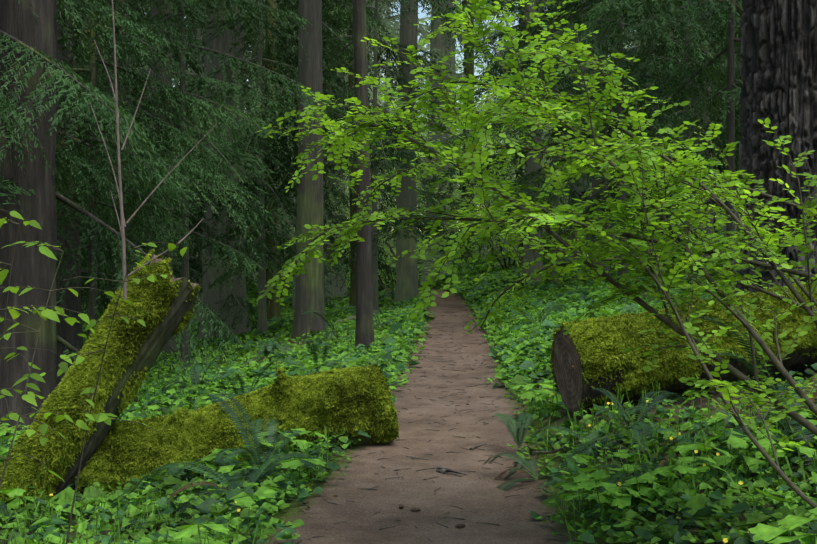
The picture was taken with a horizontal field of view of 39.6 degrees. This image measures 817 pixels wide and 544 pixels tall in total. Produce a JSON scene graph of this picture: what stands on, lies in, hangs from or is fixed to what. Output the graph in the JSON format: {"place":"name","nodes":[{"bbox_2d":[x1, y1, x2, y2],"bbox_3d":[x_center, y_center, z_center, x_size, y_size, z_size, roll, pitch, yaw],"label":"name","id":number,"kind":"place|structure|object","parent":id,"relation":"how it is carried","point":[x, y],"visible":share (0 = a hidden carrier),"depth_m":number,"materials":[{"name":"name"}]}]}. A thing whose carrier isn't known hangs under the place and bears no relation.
{"place":"outdoors","nodes":[
{"label":"outdoors","id":0,"kind":"place"},
{"bbox_2d":[0,232,816,543],"bbox_3d":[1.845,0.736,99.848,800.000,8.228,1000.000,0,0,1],"label":"terrain","id":1,"kind":"structure","parent":0,"point":[476,498],"depth_m":7.72,"materials":[{"name":"brown soil"}]},
{"bbox_2d":[0,0,175,244],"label":"conifer branches","id":2,"kind":"object","parent":1,"relation":"on","point":[78,83],"visible":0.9,"depth_m":12.69,"materials":[{"name":"green plant"}]},
{"bbox_2d":[0,209,186,543],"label":"broadleaf shrub","id":3,"kind":"object","parent":1,"relation":"on","point":[44,312],"visible":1,"depth_m":5.09,"materials":[{"name":"green plant"}]},
{"bbox_2d":[0,249,200,514],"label":"leaning snag","id":4,"kind":"object","parent":1,"relation":"on","point":[162,308],"visible":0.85,"depth_m":8.17,"materials":[{"name":"green plant"}]},
{"bbox_2d":[55,1,175,382],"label":"conifer","id":5,"kind":"object","parent":1,"relation":"on","point":[67,332],"visible":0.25,"depth_m":16.82,"materials":[{"name":"green plant"}]},
{"bbox_2d":[78,163,162,266],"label":"young hemlock","id":6,"kind":"object","parent":1,"relation":"on","point":[111,202],"depth_m":19.28,"materials":[{"name":"green plant"}]},
{"bbox_2d":[0,0,245,446],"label":"conifer","id":7,"kind":"object","parent":1,"relation":"on","point":[33,266],"visible":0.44,"depth_m":12.73,"materials":[{"name":"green plant"}]},
{"bbox_2d":[79,2,190,287],"bbox_3d":[-9.971,-8.050,39.936,5.690,20.002,6.563,0,0,1],"label":"tree","id":8,"kind":"object","parent":1,"relation":"on","point":[143,80],"depth_m":39.91,"materials":[{"name":"green plant"}]},
{"bbox_2d":[74,0,200,317],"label":"tree","id":9,"kind":"object","parent":1,"relation":"on","point":[133,92],"visible":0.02,"depth_m":30.62,"materials":[{"name":"green plant"}]},
{"bbox_2d":[81,227,193,322],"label":"tree","id":10,"kind":"object","parent":1,"relation":"on","point":[98,307],"depth_m":33.40,"materials":[{"name":"green plant"}]},
{"bbox_2d":[75,0,206,328],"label":"tree","id":11,"kind":"object","parent":1,"relation":"on","point":[88,77],"depth_m":21.16,"materials":[{"name":"green plant"}]},
{"bbox_2d":[55,0,242,338],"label":"young hemlock","id":12,"kind":"object","parent":1,"relation":"on","point":[145,162],"visible":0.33,"depth_m":15.96,"materials":[{"name":"green plant"}]},
{"bbox_2d":[76,0,228,349],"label":"conifer","id":13,"kind":"object","parent":1,"relation":"on","point":[113,141],"visible":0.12,"depth_m":19.83,"materials":[{"name":"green plant"}]},
{"bbox_2d":[90,0,216,299],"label":"bare sapling","id":14,"kind":"object","parent":1,"relation":"on","point":[120,196],"visible":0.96,"depth_m":6.09,"materials":[{"name":"brown wood"}]},
{"bbox_2d":[77,0,274,301],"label":"young hemlock","id":15,"kind":"object","parent":1,"relation":"on","point":[197,267],"visible":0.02,"depth_m":28.14,"materials":[{"name":"green plant"}]},
{"bbox_2d":[104,0,295,355],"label":"conifer","id":16,"kind":"object","parent":1,"relation":"on","point":[169,344],"visible":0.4,"depth_m":22.75,"materials":[{"name":"green plant"}]},
{"bbox_2d":[78,0,334,362],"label":"young hemlock","id":17,"kind":"object","parent":1,"relation":"on","point":[184,43],"visible":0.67,"depth_m":19.74,"materials":[{"name":"green plant"}]},
{"bbox_2d":[130,3,290,321],"bbox_3d":[-6.185,-7.225,33.143,5.660,18.002,5.951,0,0,1],"label":"young hemlock","id":18,"kind":"object","parent":1,"relation":"on","point":[198,32],"visible":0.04,"depth_m":32.92,"materials":[{"name":"green plant"}]},
{"bbox_2d":[178,5,254,315],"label":"conifer","id":19,"kind":"object","parent":1,"relation":"on","point":[192,70],"depth_m":38.02,"materials":[{"name":"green plant"}]},
{"bbox_2d":[173,0,295,284],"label":"tree","id":20,"kind":"object","parent":1,"relation":"on","point":[176,79],"visible":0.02,"depth_m":42.25,"materials":[{"name":"green plant"}]},
{"bbox_2d":[71,363,399,494],"bbox_3d":[-1.398,1.228,8.788,2.625,1.022,0.826,0,0,-12],"label":"fallen log","id":21,"kind":"object","parent":1,"relation":"on","point":[352,400],"visible":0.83,"depth_m":8.61,"materials":[{"name":"green plant"}]},
{"bbox_2d":[128,0,351,338],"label":"conifer","id":22,"kind":"object","parent":1,"relation":"on","point":[231,311],"visible":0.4,"depth_m":25.60,"materials":[{"name":"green plant"}]},
{"bbox_2d":[129,0,370,319],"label":"conifer","id":23,"kind":"object","parent":1,"relation":"on","point":[273,309],"visible":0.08,"depth_m":29.86,"materials":[{"name":"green plant"}]},
{"bbox_2d":[133,0,391,337],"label":"young hemlock","id":24,"kind":"object","parent":1,"relation":"on","point":[262,262],"visible":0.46,"depth_m":24.51,"materials":[{"name":"green plant"}]},
{"bbox_2d":[197,0,392,306],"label":"young hemlock","id":25,"kind":"object","parent":1,"relation":"on","point":[336,221],"visible":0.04,"depth_m":33.87,"materials":[{"name":"green plant"}]},
{"bbox_2d":[256,4,347,297],"bbox_3d":[-4.346,-16.360,39.956,4.257,35.063,8.297,0,0,-13],"label":"conifer","id":26,"kind":"object","parent":1,"relation":"on","point":[287,288],"depth_m":39.53,"materials":[{"name":"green plant"}]},
{"bbox_2d":[231,0,380,340],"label":"conifer","id":27,"kind":"object","parent":1,"relation":"on","point":[309,291],"visible":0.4,"depth_m":22.71,"materials":[{"name":"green plant"}]},
{"bbox_2d":[245,0,368,277],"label":"conifer","id":28,"kind":"object","parent":1,"relation":"on","point":[287,44],"depth_m":48.92,"materials":[{"name":"green plant"}]},
{"bbox_2d":[244,3,371,283],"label":"tree","id":29,"kind":"object","parent":1,"relation":"on","point":[293,122],"visible":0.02,"depth_m":44.97,"materials":[{"name":"green plant"}]},
{"bbox_2d":[321,0,388,348],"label":"conifer","id":30,"kind":"object","parent":1,"relation":"on","point":[364,332],"visible":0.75,"depth_m":16.77,"materials":[{"name":"brown plant"}]},
{"bbox_2d":[345,74,372,206],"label":"hemlock","id":31,"kind":"object","parent":1,"relation":"on","point":[371,96],"visible":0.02,"depth_m":71.29,"materials":[{"name":"green plant"}]},
{"bbox_2d":[263,0,459,309],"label":"young hemlock","id":32,"kind":"object","parent":1,"relation":"on","point":[375,152],"visible":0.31,"depth_m":26.81,"materials":[{"name":"green plant"}]},
{"bbox_2d":[277,2,445,298],"bbox_3d":[-1.779,-19.900,35.586,5.113,42.010,4.871,0,0,-29],"label":"conifer","id":33,"kind":"object","parent":1,"relation":"on","point":[334,290],"visible":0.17,"depth_m":35.56,"materials":[{"name":"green plant"}]},
{"bbox_2d":[342,0,399,205],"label":"conifer","id":34,"kind":"object","parent":1,"relation":"on","point":[369,50],"visible":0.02,"depth_m":53.52,"materials":[{"name":"green plant"}]},
{"bbox_2d":[347,15,396,208],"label":"hemlock","id":35,"kind":"object","parent":1,"relation":"on","point":[380,96],"depth_m":94.33,"materials":[{"name":"green plant"}]},
{"bbox_2d":[277,0,476,305],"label":"conifer","id":36,"kind":"object","parent":1,"relation":"on","point":[382,265],"visible":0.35,"depth_m":30.76,"materials":[{"name":"green plant"}]},
{"bbox_2d":[278,181,475,273],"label":"tree","id":37,"kind":"object","parent":1,"relation":"on","point":[383,227],"visible":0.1,"depth_m":44.45,"materials":[{"name":"green plant"}]},
{"bbox_2d":[345,114,427,247],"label":"tree","id":38,"kind":"object","parent":1,"relation":"on","point":[381,192],"visible":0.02,"depth_m":50.79,"materials":[{"name":"green plant"}]},
{"bbox_2d":[277,173,503,289],"bbox_3d":[-1.052,-1.211,36.461,8.384,4.265,6.935,0,0,-19],"label":"vine maple","id":39,"kind":"object","parent":1,"relation":"on","point":[390,258],"visible":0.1,"depth_m":35.79,"materials":[{"name":"green plant"}]},
{"bbox_2d":[368,45,426,208],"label":"conifer","id":40,"kind":"object","parent":1,"relation":"on","point":[369,89],"visible":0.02,"depth_m":85.76,"materials":[{"name":"green plant"}]},
{"bbox_2d":[370,2,428,245],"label":"conifer","id":41,"kind":"object","parent":1,"relation":"on","point":[395,81],"depth_m":59.19,"materials":[{"name":"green plant"}]},
{"bbox_2d":[0,222,816,543],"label":"ground cover plants","id":42,"kind":"object","parent":1,"relation":"on","point":[518,350],"visible":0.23,"depth_m":7.49,"materials":[{"name":"green plant"}]},
{"bbox_2d":[366,0,459,244],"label":"conifer","id":43,"kind":"object","parent":1,"relation":"on","point":[396,27],"visible":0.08,"depth_m":53.47,"materials":[{"name":"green plant"}]},
{"bbox_2d":[371,80,457,201],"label":"tree","id":44,"kind":"object","parent":1,"relation":"on","point":[393,114],"depth_m":62.66,"materials":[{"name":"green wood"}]},
{"bbox_2d":[377,97,457,240],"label":"tree","id":45,"kind":"object","parent":1,"relation":"on","point":[425,136],"depth_m":44.74,"materials":[{"name":"green plant"}]},
{"bbox_2d":[340,0,503,301],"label":"conifer","id":46,"kind":"object","parent":1,"relation":"on","point":[406,274],"visible":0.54,"depth_m":28.68,"materials":[{"name":"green plant"}]},
{"bbox_2d":[294,309,562,543],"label":"trail debris","id":47,"kind":"object","parent":1,"relation":"on","point":[443,470],"visible":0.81,"depth_m":8.67,"materials":[{"name":"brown wood"}]},
{"bbox_2d":[345,40,511,195],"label":"tree","id":48,"kind":"object","parent":1,"relation":"on","point":[424,82],"visible":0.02,"depth_m":63.01,"materials":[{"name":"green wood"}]},
{"bbox_2d":[370,21,493,201],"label":"tree","id":49,"kind":"object","parent":1,"relation":"on","point":[424,83],"visible":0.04,"depth_m":63.83,"materials":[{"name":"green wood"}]},
{"bbox_2d":[61,333,805,543],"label":"forest litter","id":50,"kind":"object","parent":1,"relation":"on","point":[415,509],"visible":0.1,"depth_m":6.81,"materials":[{"name":"brown plant"}]},
{"bbox_2d":[417,0,462,132],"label":"conifer","id":51,"kind":"object","parent":1,"relation":"on","point":[429,48],"visible":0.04,"depth_m":132.75,"materials":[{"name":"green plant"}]},
{"bbox_2d":[393,0,493,284],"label":"conifer","id":52,"kind":"object","parent":1,"relation":"on","point":[439,47],"visible":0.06,"depth_m":37.51,"materials":[{"name":"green plant"}]},
{"bbox_2d":[82,240,816,524],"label":"sword ferns","id":53,"kind":"object","parent":1,"relation":"on","point":[270,346],"visible":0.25,"depth_m":7.72,"materials":[{"name":"green plant"}]},
{"bbox_2d":[417,24,511,174],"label":"tree","id":54,"kind":"object","parent":1,"relation":"on","point":[485,94],"depth_m":82.36,"materials":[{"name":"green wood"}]},
{"bbox_2d":[425,0,507,240],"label":"conifer","id":55,"kind":"object","parent":1,"relation":"on","point":[453,61],"visible":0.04,"depth_m":49.74,"materials":[{"name":"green plant"}]},
{"bbox_2d":[423,120,519,250],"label":"tree","id":56,"kind":"object","parent":1,"relation":"on","point":[488,169],"visible":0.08,"depth_m":43.09,"materials":[{"name":"green plant"}]},
{"bbox_2d":[419,124,546,214],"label":"tree","id":57,"kind":"object","parent":1,"relation":"on","point":[494,153],"visible":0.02,"depth_m":51.48,"materials":[{"name":"green plant"}]},
{"bbox_2d":[451,0,516,258],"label":"conifer","id":58,"kind":"object","parent":1,"relation":"on","point":[471,67],"visible":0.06,"depth_m":43.60,"materials":[{"name":"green plant"}]},
{"bbox_2d":[457,94,512,206],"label":"tree","id":59,"kind":"object","parent":1,"relation":"on","point":[482,147],"visible":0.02,"depth_m":51.69,"materials":[{"name":"green plant"}]},
{"bbox_2d":[164,243,811,527],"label":"deadfall branches","id":60,"kind":"object","parent":1,"relation":"on","point":[618,444],"visible":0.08,"depth_m":8.02,"materials":[{"name":"brown wood"}]},
{"bbox_2d":[371,108,614,268],"bbox_3d":[2.979,-2.747,35.468,6.647,5.874,9.229,0,0,-40],"label":"vine maple","id":61,"kind":"object","parent":1,"relation":"on","point":[472,179],"visible":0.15,"depth_m":35.34,"materials":[{"name":"green plant"}]},
{"bbox_2d":[457,55,545,211],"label":"tree","id":62,"kind":"object","parent":1,"relation":"on","point":[489,87],"visible":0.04,"depth_m":65.28,"materials":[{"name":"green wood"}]},
{"bbox_2d":[473,0,544,261],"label":"conifer","id":63,"kind":"object","parent":1,"relation":"on","point":[485,252],"visible":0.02,"depth_m":39.26,"materials":[{"name":"green plant"}]},
{"bbox_2d":[436,0,585,285],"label":"conifer","id":64,"kind":"object","parent":1,"relation":"on","point":[529,255],"visible":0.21,"depth_m":29.68,"materials":[{"name":"green plant"}]},
{"bbox_2d":[463,0,566,264],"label":"conifer","id":65,"kind":"object","parent":1,"relation":"on","point":[522,245],"visible":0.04,"depth_m":36.44,"materials":[{"name":"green plant"}]},
{"bbox_2d":[478,1,569,230],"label":"conifer","id":66,"kind":"object","parent":1,"relation":"on","point":[480,38],"visible":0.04,"depth_m":52.66,"materials":[{"name":"green plant"}]},
{"bbox_2d":[496,42,566,85],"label":"conifer","id":67,"kind":"object","parent":1,"relation":"on","point":[499,54],"visible":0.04,"depth_m":44.68,"materials":[{"name":"green plant"}]},
{"bbox_2d":[499,0,569,207],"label":"tree","id":68,"kind":"object","parent":1,"relation":"on","point":[545,120],"depth_m":55.58,"materials":[{"name":"green plant"}]},
{"bbox_2d":[256,0,816,507],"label":"leafy shrub","id":69,"kind":"object","parent":1,"relation":"on","point":[662,262],"visible":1,"depth_m":5.21,"materials":[{"name":"green plant"}]},
{"bbox_2d":[420,0,658,283],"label":"tree","id":70,"kind":"object","parent":1,"relation":"on","point":[554,199],"visible":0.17,"depth_m":25.52,"materials":[{"name":"green plant"}]},
{"bbox_2d":[451,67,679,253],"bbox_3d":[5.305,-3.652,39.359,8.645,6.635,6.239,0,0,1],"label":"tree","id":71,"kind":"object","parent":1,"relation":"on","point":[543,161],"visible":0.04,"depth_m":39.36,"materials":[{"name":"green plant"}]},
{"bbox_2d":[544,0,612,260],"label":"conifer","id":72,"kind":"object","parent":1,"relation":"on","point":[580,188],"visible":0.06,"depth_m":33.53,"materials":[{"name":"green plant"}]},
{"bbox_2d":[511,0,678,241],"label":"tree","id":73,"kind":"object","parent":1,"relation":"on","point":[635,43],"depth_m":37.58,"materials":[{"name":"green plant"}]},
{"bbox_2d":[469,0,726,286],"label":"tree","id":74,"kind":"object","parent":1,"relation":"on","point":[646,78],"visible":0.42,"depth_m":20.63,"materials":[{"name":"green plant"}]},
{"bbox_2d":[542,0,684,284],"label":"conifer","id":75,"kind":"object","parent":1,"relation":"on","point":[596,195],"visible":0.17,"depth_m":25.57,"materials":[{"name":"green plant"}]},
{"bbox_2d":[544,0,742,264],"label":"young hemlock","id":76,"kind":"object","parent":1,"relation":"on","point":[719,142],"visible":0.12,"depth_m":25.04,"materials":[{"name":"green plant"}]},
{"bbox_2d":[558,1,741,243],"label":"young hemlock","id":77,"kind":"object","parent":1,"relation":"on","point":[637,47],"depth_m":32.94,"materials":[{"name":"green plant"}]},
{"bbox_2d":[567,0,743,285],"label":"young hemlock","id":78,"kind":"object","parent":1,"relation":"on","point":[733,7],"visible":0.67,"depth_m":17.79,"materials":[{"name":"green plant"}]},
{"bbox_2d":[585,0,740,253],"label":"conifer","id":79,"kind":"object","parent":1,"relation":"on","point":[609,187],"depth_m":29.53,"materials":[{"name":"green plant"}]},
{"bbox_2d":[589,118,738,236],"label":"tree","id":80,"kind":"object","parent":1,"relation":"on","point":[714,219],"visible":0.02,"depth_m":37.63,"materials":[{"name":"green plant"}]},
{"bbox_2d":[614,2,718,238],"bbox_3d":[8.934,-21.372,40.703,5.335,42.764,3.805,0,0,-14],"label":"conifer","id":81,"kind":"object","parent":1,"relation":"on","point":[668,123],"depth_m":39.47,"materials":[{"name":"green plant"}]},
{"bbox_2d":[609,1,740,268],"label":"conifer","id":82,"kind":"object","parent":1,"relation":"on","point":[708,231],"visible":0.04,"depth_m":27.54,"materials":[{"name":"green plant"}]},
{"bbox_2d":[549,280,816,411],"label":"fallen log","id":83,"kind":"object","parent":1,"relation":"on","point":[590,350],"visible":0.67,"depth_m":8.77,"materials":[{"name":"green plant"}]},
{"bbox_2d":[674,18,725,215],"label":"young hemlock","id":84,"kind":"object","parent":1,"relation":"on","point":[717,82],"depth_m":49.00,"materials":[{"name":"green plant"}]},
{"bbox_2d":[659,4,742,213],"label":"tree","id":85,"kind":"object","parent":1,"relation":"on","point":[678,109],"visible":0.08,"depth_m":29.11,"materials":[{"name":"green plant"}]},
{"bbox_2d":[683,48,741,227],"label":"conifer","id":86,"kind":"object","parent":1,"relation":"on","point":[739,115],"depth_m":44.41,"materials":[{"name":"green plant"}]},
{"bbox_2d":[714,2,735,237],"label":"conifer","id":87,"kind":"object","parent":1,"relation":"on","point":[724,234],"visible":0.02,"depth_m":37.01,"materials":[{"name":"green plant"}]},
{"bbox_2d":[732,0,816,293],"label":"old fir tree","id":88,"kind":"object","parent":1,"relation":"on","point":[778,66],"visible":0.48,"depth_m":10.57,"materials":[{"name":"brown plant"}]},
{"bbox_2d":[173,0,715,230],"label":"sky","id":89,"kind":"structure","parent":0,"point":[421,15],"materials":[{"name":"white"}]}
]}

